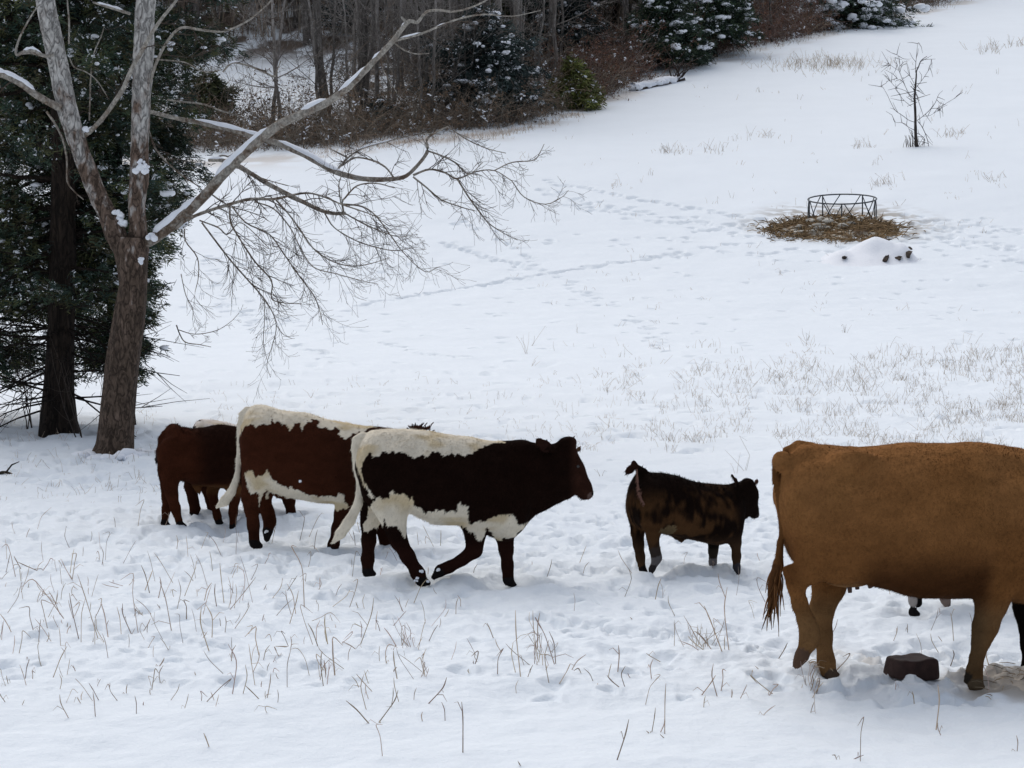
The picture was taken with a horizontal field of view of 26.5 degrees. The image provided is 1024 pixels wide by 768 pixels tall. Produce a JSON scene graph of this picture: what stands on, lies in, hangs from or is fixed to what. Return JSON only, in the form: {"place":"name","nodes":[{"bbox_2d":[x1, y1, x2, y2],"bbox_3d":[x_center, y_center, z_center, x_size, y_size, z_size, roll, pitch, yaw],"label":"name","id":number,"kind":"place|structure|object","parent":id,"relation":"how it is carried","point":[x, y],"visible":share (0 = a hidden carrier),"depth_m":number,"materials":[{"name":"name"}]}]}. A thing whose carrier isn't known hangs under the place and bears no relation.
{"place":"outdoors","nodes":[
{"label":"outdoors","id":0,"kind":"place"},
{"bbox_2d":[0,0,1023,767],"bbox_3d":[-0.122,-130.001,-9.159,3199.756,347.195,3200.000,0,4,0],"label":"ground","id":1,"kind":"structure","parent":0,"point":[662,232],"depth_m":29.61,"materials":[{"name":"white snow"}]},
{"bbox_2d":[0,461,18,473],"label":"fallen stick","id":2,"kind":"object","parent":1,"relation":"on","point":[6,471],"visible":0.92,"depth_m":21.30,"materials":[{"name":"brown wood"}]},
{"bbox_2d":[4,339,35,428],"bbox_3d":[-5.875,0.008,26.329,0.804,1.207,0.446,4,6,45],"label":"sapling","id":3,"kind":"object","parent":1,"relation":"on","point":[29,416],"visible":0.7,"depth_m":26.30,"materials":[{"name":"brown plant"}]},
{"bbox_2d":[0,6,99,419],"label":"cedar tree","id":4,"kind":"object","parent":1,"relation":"on","point":[24,308],"visible":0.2,"depth_m":27.06,"materials":[{"name":"green plant"}]},
{"bbox_2d":[47,334,81,437],"bbox_3d":[-5.112,0.053,25.013,0.417,1.296,0.465,0,4,0],"label":"sapling","id":5,"kind":"object","parent":1,"relation":"on","point":[78,426],"visible":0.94,"depth_m":25.02,"materials":[{"name":"brown plant"}]},
{"bbox_2d":[0,0,209,437],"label":"cedar tree","id":6,"kind":"object","parent":1,"relation":"on","point":[60,254],"visible":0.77,"depth_m":25.35,"materials":[{"name":"green plant"}]},
{"bbox_2d":[0,0,254,424],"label":"cedar tree","id":7,"kind":"object","parent":1,"relation":"on","point":[172,141],"visible":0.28,"depth_m":26.65,"materials":[{"name":"green plant"}]},
{"bbox_2d":[189,1,193,29],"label":"bare tree","id":8,"kind":"object","parent":1,"relation":"on","point":[190,9],"visible":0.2,"depth_m":143.53,"materials":[{"name":"grey wood"}]},
{"bbox_2d":[193,0,199,25],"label":"bare tree","id":9,"kind":"object","parent":1,"relation":"on","point":[196,7],"visible":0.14,"depth_m":142.00,"materials":[{"name":"grey wood"}]},
{"bbox_2d":[154,423,241,528],"bbox_3d":[-2.428,0.753,17.767,1.052,0.922,0.528,-2,4,-24],"label":"calf","id":10,"kind":"object","parent":1,"relation":"on","point":[197,458],"visible":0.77,"depth_m":17.52},
{"bbox_2d":[178,68,242,121],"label":"evergreen tree","id":11,"kind":"object","parent":1,"relation":"on","point":[212,89],"visible":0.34,"depth_m":106.69,"materials":[{"name":"green plant"}]},
{"bbox_2d":[216,3,221,36],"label":"bare tree","id":12,"kind":"object","parent":1,"relation":"on","point":[218,7],"visible":0.21,"depth_m":142.68,"materials":[{"name":"grey wood"}]},
{"bbox_2d":[183,418,295,515],"bbox_3d":[-2.241,0.769,18.409,1.100,0.975,0.523,0,4,-5],"label":"calf","id":13,"kind":"object","parent":1,"relation":"on","point":[194,503],"visible":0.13,"depth_m":18.26},
{"bbox_2d":[163,22,357,119],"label":"clearing shrubs","id":14,"kind":"object","parent":1,"relation":"on","point":[249,92],"visible":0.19,"depth_m":121.78,"materials":[{"name":"brown plant"}]},
{"bbox_2d":[221,0,319,121],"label":"bare tree","id":15,"kind":"object","parent":1,"relation":"on","point":[282,17],"visible":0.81,"depth_m":100.98,"materials":[{"name":"plant"}]},
{"bbox_2d":[209,0,336,117],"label":"bare tree","id":16,"kind":"object","parent":1,"relation":"on","point":[274,49],"visible":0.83,"depth_m":100.74,"materials":[{"name":"plant"}]},
{"bbox_2d":[258,0,328,118],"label":"bare tree","id":17,"kind":"object","parent":1,"relation":"on","point":[317,9],"visible":0.38,"depth_m":108.41,"materials":[{"name":"plant"}]},
{"bbox_2d":[291,0,297,28],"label":"bare tree","id":18,"kind":"object","parent":1,"relation":"on","point":[295,19],"visible":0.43,"depth_m":143.72,"materials":[{"name":"grey wood"}]},
{"bbox_2d":[0,0,590,460],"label":"sycamore tree","id":19,"kind":"object","parent":1,"relation":"on","point":[130,250],"visible":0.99,"depth_m":23.07,"materials":[{"name":"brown plant"}]},
{"bbox_2d":[301,0,310,45],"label":"bare tree","id":20,"kind":"object","parent":1,"relation":"on","point":[304,18],"visible":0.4,"depth_m":139.43,"materials":[{"name":"grey wood"}]},
{"bbox_2d":[260,0,381,92],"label":"bare tree","id":21,"kind":"object","parent":1,"relation":"on","point":[354,44],"visible":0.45,"depth_m":121.14,"materials":[{"name":"grey wood"}]},
{"bbox_2d":[0,32,644,152],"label":"brush","id":22,"kind":"object","parent":1,"relation":"on","point":[326,130],"visible":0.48,"depth_m":100.60,"materials":[{"name":"brown plant"}]},
{"bbox_2d":[38,0,607,59],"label":"pole wood","id":23,"kind":"object","parent":1,"relation":"on","point":[233,13],"visible":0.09,"depth_m":142.97,"materials":[{"name":"grey plant"}]},
{"bbox_2d":[266,0,379,113],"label":"bare tree","id":24,"kind":"object","parent":1,"relation":"on","point":[334,38],"visible":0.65,"depth_m":108.38,"materials":[{"name":"grey wood"}]},
{"bbox_2d":[216,404,434,548],"bbox_3d":[-1.391,0.763,16.623,1.752,1.232,0.633,0,4,4],"label":"heifer","id":25,"kind":"object","parent":1,"relation":"on","point":[285,455],"visible":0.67,"depth_m":16.42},
{"bbox_2d":[278,0,381,124],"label":"bare tree","id":26,"kind":"object","parent":1,"relation":"on","point":[347,45],"visible":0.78,"depth_m":103.67,"materials":[{"name":"brown plant"}]},
{"bbox_2d":[289,0,371,96],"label":"bare tree","id":27,"kind":"object","parent":1,"relation":"on","point":[316,48],"visible":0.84,"depth_m":102.63,"materials":[{"name":"grey wood"}]},
{"bbox_2d":[277,0,401,120],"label":"bare tree","id":28,"kind":"object","parent":1,"relation":"on","point":[314,52],"visible":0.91,"depth_m":101.75,"materials":[{"name":"plant"}]},
{"bbox_2d":[321,0,387,35],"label":"evergreen tree","id":29,"kind":"object","parent":1,"relation":"on","point":[331,19],"visible":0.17,"depth_m":139.84,"materials":[{"name":"green plant"}]},
{"bbox_2d":[337,0,375,109],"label":"bare tree","id":30,"kind":"object","parent":1,"relation":"on","point":[370,54],"visible":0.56,"depth_m":110.40,"materials":[{"name":"grey wood"}]},
{"bbox_2d":[356,0,359,56],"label":"bare tree","id":31,"kind":"object","parent":1,"relation":"on","point":[357,11],"visible":0.2,"depth_m":114.57,"materials":[{"name":"grey wood"}]},
{"bbox_2d":[354,0,370,113],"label":"bare tree","id":32,"kind":"object","parent":1,"relation":"on","point":[364,29],"visible":0.49,"depth_m":109.06,"materials":[{"name":"grey wood"}]},
{"bbox_2d":[362,96,405,129],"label":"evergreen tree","id":33,"kind":"object","parent":1,"relation":"on","point":[379,105],"visible":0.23,"depth_m":102.84,"materials":[{"name":"green plant"}]},
{"bbox_2d":[334,0,436,103],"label":"bare tree","id":34,"kind":"object","parent":1,"relation":"on","point":[397,56],"visible":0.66,"depth_m":105.65,"materials":[{"name":"grey wood"}]},
{"bbox_2d":[349,12,425,104],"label":"bare tree","id":35,"kind":"object","parent":1,"relation":"on","point":[393,82],"visible":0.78,"depth_m":104.13,"materials":[{"name":"brown wood"}]},
{"bbox_2d":[350,0,433,98],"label":"bare tree","id":36,"kind":"object","parent":1,"relation":"on","point":[388,71],"visible":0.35,"depth_m":115.84,"materials":[{"name":"grey wood"}]},
{"bbox_2d":[332,0,459,70],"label":"bare tree","id":37,"kind":"object","parent":1,"relation":"on","point":[380,30],"visible":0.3,"depth_m":116.29,"materials":[{"name":"grey wood"}]},
{"bbox_2d":[0,0,792,126],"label":"underwood","id":38,"kind":"object","parent":1,"relation":"on","point":[411,83],"visible":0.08,"depth_m":124.46,"materials":[{"name":"brown plant"}]},
{"bbox_2d":[344,0,459,52],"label":"bare tree","id":39,"kind":"object","parent":1,"relation":"on","point":[388,19],"visible":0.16,"depth_m":122.12,"materials":[{"name":"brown wood"}]},
{"bbox_2d":[398,3,405,87],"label":"bare tree","id":40,"kind":"object","parent":1,"relation":"on","point":[402,35],"visible":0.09,"depth_m":124.89,"materials":[{"name":"grey wood"}]},
{"bbox_2d":[357,0,448,104],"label":"bare tree","id":41,"kind":"object","parent":1,"relation":"on","point":[419,27],"visible":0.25,"depth_m":113.96,"materials":[{"name":"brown wood"}]},
{"bbox_2d":[399,0,410,63],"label":"bare tree","id":42,"kind":"object","parent":1,"relation":"on","point":[406,39],"visible":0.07,"depth_m":134.02,"materials":[{"name":"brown wood"}]},
{"bbox_2d":[411,0,418,89],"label":"bare tree","id":43,"kind":"object","parent":1,"relation":"on","point":[414,55],"visible":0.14,"depth_m":124.41,"materials":[{"name":"grey wood"}]},
{"bbox_2d":[336,0,494,98],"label":"bare tree","id":44,"kind":"object","parent":1,"relation":"on","point":[377,26],"visible":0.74,"depth_m":106.17,"materials":[{"name":"grey wood"}]},
{"bbox_2d":[366,0,471,121],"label":"bare tree","id":45,"kind":"object","parent":1,"relation":"on","point":[434,19],"visible":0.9,"depth_m":103.41,"materials":[{"name":"brown plant"}]},
{"bbox_2d":[383,0,481,114],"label":"bare tree","id":46,"kind":"object","parent":1,"relation":"on","point":[419,62],"visible":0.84,"depth_m":103.19,"materials":[{"name":"grey wood"}]},
{"bbox_2d":[384,0,483,96],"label":"bare tree","id":47,"kind":"object","parent":1,"relation":"on","point":[426,62],"visible":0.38,"depth_m":106.91,"materials":[{"name":"grey wood"}]},
{"bbox_2d":[407,0,461,32],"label":"evergreen tree","id":48,"kind":"object","parent":1,"relation":"on","point":[433,12],"visible":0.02,"depth_m":141.25,"materials":[{"name":"green plant"}]},
{"bbox_2d":[380,0,491,99],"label":"bare tree","id":49,"kind":"object","parent":1,"relation":"on","point":[421,59],"visible":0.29,"depth_m":109.06,"materials":[{"name":"grey wood"}]},
{"bbox_2d":[432,1,439,78],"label":"bare tree","id":50,"kind":"object","parent":1,"relation":"on","point":[437,30],"visible":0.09,"depth_m":128.44,"materials":[{"name":"grey wood"}]},
{"bbox_2d":[391,0,482,73],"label":"bare tree","id":51,"kind":"object","parent":1,"relation":"on","point":[447,14],"visible":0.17,"depth_m":124.31,"materials":[{"name":"grey wood"}]},
{"bbox_2d":[439,0,445,82],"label":"bare tree","id":52,"kind":"object","parent":1,"relation":"on","point":[442,33],"visible":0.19,"depth_m":125.26,"materials":[{"name":"grey wood"}]},
{"bbox_2d":[402,0,484,73],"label":"bare tree","id":53,"kind":"object","parent":1,"relation":"on","point":[456,16],"visible":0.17,"depth_m":121.84,"materials":[{"name":"grey wood"}]},
{"bbox_2d":[386,0,504,94],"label":"bare tree","id":54,"kind":"object","parent":1,"relation":"on","point":[438,14],"visible":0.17,"depth_m":119.04,"materials":[{"name":"grey wood"}]},
{"bbox_2d":[451,0,455,37],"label":"bare tree","id":55,"kind":"object","parent":1,"relation":"on","point":[453,15],"visible":0.04,"depth_m":133.97,"materials":[{"name":"grey wood"}]},
{"bbox_2d":[419,0,504,109],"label":"bare tree","id":56,"kind":"object","parent":1,"relation":"on","point":[465,26],"visible":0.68,"depth_m":105.95,"materials":[{"name":"grey wood"}]},
{"bbox_2d":[413,0,510,37],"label":"bare tree","id":57,"kind":"object","parent":1,"relation":"on","point":[465,7],"visible":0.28,"depth_m":110.00,"materials":[{"name":"grey wood"}]},
{"bbox_2d":[331,428,593,586],"bbox_3d":[-0.342,0.870,15.151,1.853,1.162,0.594,0,4,-3],"label":"cow","id":58,"kind":"object","parent":1,"relation":"on","point":[477,491],"visible":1,"depth_m":14.97},
{"bbox_2d":[425,0,505,115],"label":"bare tree","id":59,"kind":"object","parent":1,"relation":"on","point":[450,9],"visible":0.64,"depth_m":106.55,"materials":[{"name":"grey wood"}]},
{"bbox_2d":[442,1,501,89],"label":"bare tree","id":60,"kind":"object","parent":1,"relation":"on","point":[466,36],"visible":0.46,"depth_m":106.73,"materials":[{"name":"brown wood"}]},
{"bbox_2d":[409,2,556,120],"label":"evergreen tree","id":61,"kind":"object","parent":1,"relation":"on","point":[513,68],"visible":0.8,"depth_m":106.33,"materials":[{"name":"green plant"}]},
{"bbox_2d":[483,0,488,49],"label":"bare tree","id":62,"kind":"object","parent":1,"relation":"on","point":[486,4],"depth_m":120.58,"materials":[{"name":"grey wood"}]},
{"bbox_2d":[496,0,502,53],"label":"bare tree","id":63,"kind":"object","parent":1,"relation":"on","point":[498,5],"visible":0.14,"depth_m":110.48,"materials":[{"name":"grey wood"}]},
{"bbox_2d":[482,0,526,86],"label":"bare tree","id":64,"kind":"object","parent":1,"relation":"on","point":[520,12],"visible":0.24,"depth_m":118.90,"materials":[{"name":"grey wood"}]},
{"bbox_2d":[474,0,542,50],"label":"bare tree","id":65,"kind":"object","parent":1,"relation":"on","point":[508,6],"visible":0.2,"depth_m":127.12,"materials":[{"name":"grey wood"}]},
{"bbox_2d":[0,0,1023,501],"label":"slope grass","id":66,"kind":"structure","parent":1,"relation":"on","point":[830,58],"depth_m":35.30,"materials":[{"name":"beige plant"}]},
{"bbox_2d":[509,0,514,61],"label":"bare tree","id":67,"kind":"object","parent":1,"relation":"on","point":[511,9],"visible":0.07,"depth_m":122.33,"materials":[{"name":"grey wood"}]},
{"bbox_2d":[508,0,520,82],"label":"bare tree","id":68,"kind":"object","parent":1,"relation":"on","point":[516,23],"visible":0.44,"depth_m":112.46,"materials":[{"name":"grey wood"}]},
{"bbox_2d":[444,0,596,56],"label":"evergreen tree","id":69,"kind":"object","parent":1,"relation":"on","point":[505,11],"visible":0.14,"depth_m":134.88,"materials":[{"name":"green plant"}]},
{"bbox_2d":[499,0,559,84],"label":"bare tree","id":70,"kind":"object","parent":1,"relation":"on","point":[532,36],"visible":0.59,"depth_m":109.09,"materials":[{"name":"grey wood"}]},
{"bbox_2d":[493,0,576,87],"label":"bare tree","id":71,"kind":"object","parent":1,"relation":"on","point":[541,28],"visible":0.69,"depth_m":114.98,"materials":[{"name":"grey wood"}]},
{"bbox_2d":[544,0,552,69],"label":"bare tree","id":72,"kind":"object","parent":1,"relation":"on","point":[550,21],"visible":0.36,"depth_m":131.11,"materials":[{"name":"grey wood"}]},
{"bbox_2d":[506,0,628,59],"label":"evergreen tree","id":73,"kind":"object","parent":1,"relation":"on","point":[574,13],"visible":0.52,"depth_m":131.64,"materials":[{"name":"green plant"}]},
{"bbox_2d":[524,0,619,75],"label":"bare tree","id":74,"kind":"object","parent":1,"relation":"on","point":[553,35],"visible":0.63,"depth_m":121.96,"materials":[{"name":"grey wood"}]},
{"bbox_2d":[541,52,606,110],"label":"evergreen tree","id":75,"kind":"object","parent":1,"relation":"on","point":[580,71],"visible":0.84,"depth_m":111.68,"materials":[{"name":"green plant"}]},
{"bbox_2d":[532,0,617,59],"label":"bare tree","id":76,"kind":"object","parent":1,"relation":"on","point":[561,25],"visible":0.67,"depth_m":130.79,"materials":[{"name":"grey wood"}]},
{"bbox_2d":[590,0,644,35],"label":"evergreen tree","id":77,"kind":"object","parent":1,"relation":"on","point":[612,14],"visible":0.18,"depth_m":150.45,"materials":[{"name":"green plant"}]},
{"bbox_2d":[617,2,622,28],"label":"bare tree","id":78,"kind":"object","parent":1,"relation":"on","point":[618,14],"visible":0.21,"depth_m":155.62,"materials":[{"name":"grey wood"}]},
{"bbox_2d":[603,0,637,34],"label":"bare tree","id":79,"kind":"object","parent":1,"relation":"on","point":[624,8],"visible":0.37,"depth_m":142.60,"materials":[{"name":"grey wood"}]},
{"bbox_2d":[623,0,628,38],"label":"bare tree","id":80,"kind":"object","parent":1,"relation":"on","point":[627,5],"visible":0.31,"depth_m":143.73,"materials":[{"name":"grey wood"}]},
{"bbox_2d":[627,43,694,90],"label":"fallen log","id":81,"kind":"object","parent":1,"relation":"on","point":[656,82],"visible":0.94,"depth_m":122.12,"materials":[{"name":"brown plant"}]},
{"bbox_2d":[618,0,718,68],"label":"evergreen tree","id":82,"kind":"object","parent":1,"relation":"on","point":[685,28],"visible":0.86,"depth_m":128.96,"materials":[{"name":"green plant"}]},
{"bbox_2d":[624,460,759,574],"bbox_3d":[1.324,0.973,15.654,1.195,0.917,0.467,-2,4,-24],"label":"calf","id":83,"kind":"object","parent":1,"relation":"on","point":[679,508],"visible":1,"depth_m":15.46},
{"bbox_2d":[525,0,858,108],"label":"red brush","id":84,"kind":"object","parent":1,"relation":"on","point":[762,27],"visible":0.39,"depth_m":129.00,"materials":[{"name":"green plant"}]},
{"bbox_2d":[680,0,766,57],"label":"evergreen tree","id":85,"kind":"object","parent":1,"relation":"on","point":[726,20],"visible":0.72,"depth_m":133.88,"materials":[{"name":"green plant"}]},
{"bbox_2d":[752,0,772,41],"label":"bare tree","id":86,"kind":"object","parent":1,"relation":"on","point":[770,23],"visible":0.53,"depth_m":142.99,"materials":[{"name":"grey wood"}]},
{"bbox_2d":[747,209,925,243],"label":"hay pile","id":87,"kind":"object","parent":1,"relation":"on","point":[844,228],"visible":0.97,"depth_m":72.70,"materials":[{"name":"brown plant"}]},
{"bbox_2d":[807,194,876,221],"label":"hay ring","id":88,"kind":"object","parent":1,"relation":"on","point":[845,204],"visible":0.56,"depth_m":74.71,"materials":[{"name":"metal"}]},
{"bbox_2d":[780,0,932,31],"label":"evergreen tree","id":89,"kind":"object","parent":1,"relation":"on","point":[870,14],"visible":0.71,"depth_m":153.95,"materials":[{"name":"green plant"}]},
{"bbox_2d":[754,0,969,41],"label":"thicket","id":90,"kind":"object","parent":1,"relation":"on","point":[929,2],"visible":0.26,"depth_m":150.31,"materials":[{"name":"brown plant"}]},
{"bbox_2d":[821,237,919,265],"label":"snow covered pile","id":91,"kind":"object","parent":1,"relation":"on","point":[874,251],"visible":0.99,"depth_m":67.01,"materials":[{"name":"white snow"}]},
{"bbox_2d":[762,440,1023,690],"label":"cow","id":92,"kind":"object","parent":1,"relation":"on","point":[934,521],"visible":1,"depth_m":11.57},
{"bbox_2d":[883,653,939,680],"bbox_3d":[2.196,1.554,11.926,0.266,0.124,0.208,1,5,-26],"label":"mineral block","id":93,"kind":"object","parent":1,"relation":"on","point":[920,666],"depth_m":11.86,"materials":[{"name":"brown stone"}]},
{"bbox_2d":[872,42,962,146],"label":"bare tree","id":94,"kind":"object","parent":1,"relation":"on","point":[915,139],"visible":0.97,"depth_m":91.21,"materials":[{"name":"brown plant"}]},
{"bbox_2d":[908,596,950,615],"bbox_3d":[3.187,0.984,14.105,1.616,1.028,0.455,0,4,0],"label":"calf","id":95,"kind":"object","parent":1,"relation":"on","point":[913,602],"visible":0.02,"depth_m":14.01},
{"bbox_2d":[0,500,1023,765],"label":"dry grass","id":96,"kind":"structure","parent":0,"point":[696,642],"depth_m":12.52,"materials":[{"name":"beige plant"}]}
]}

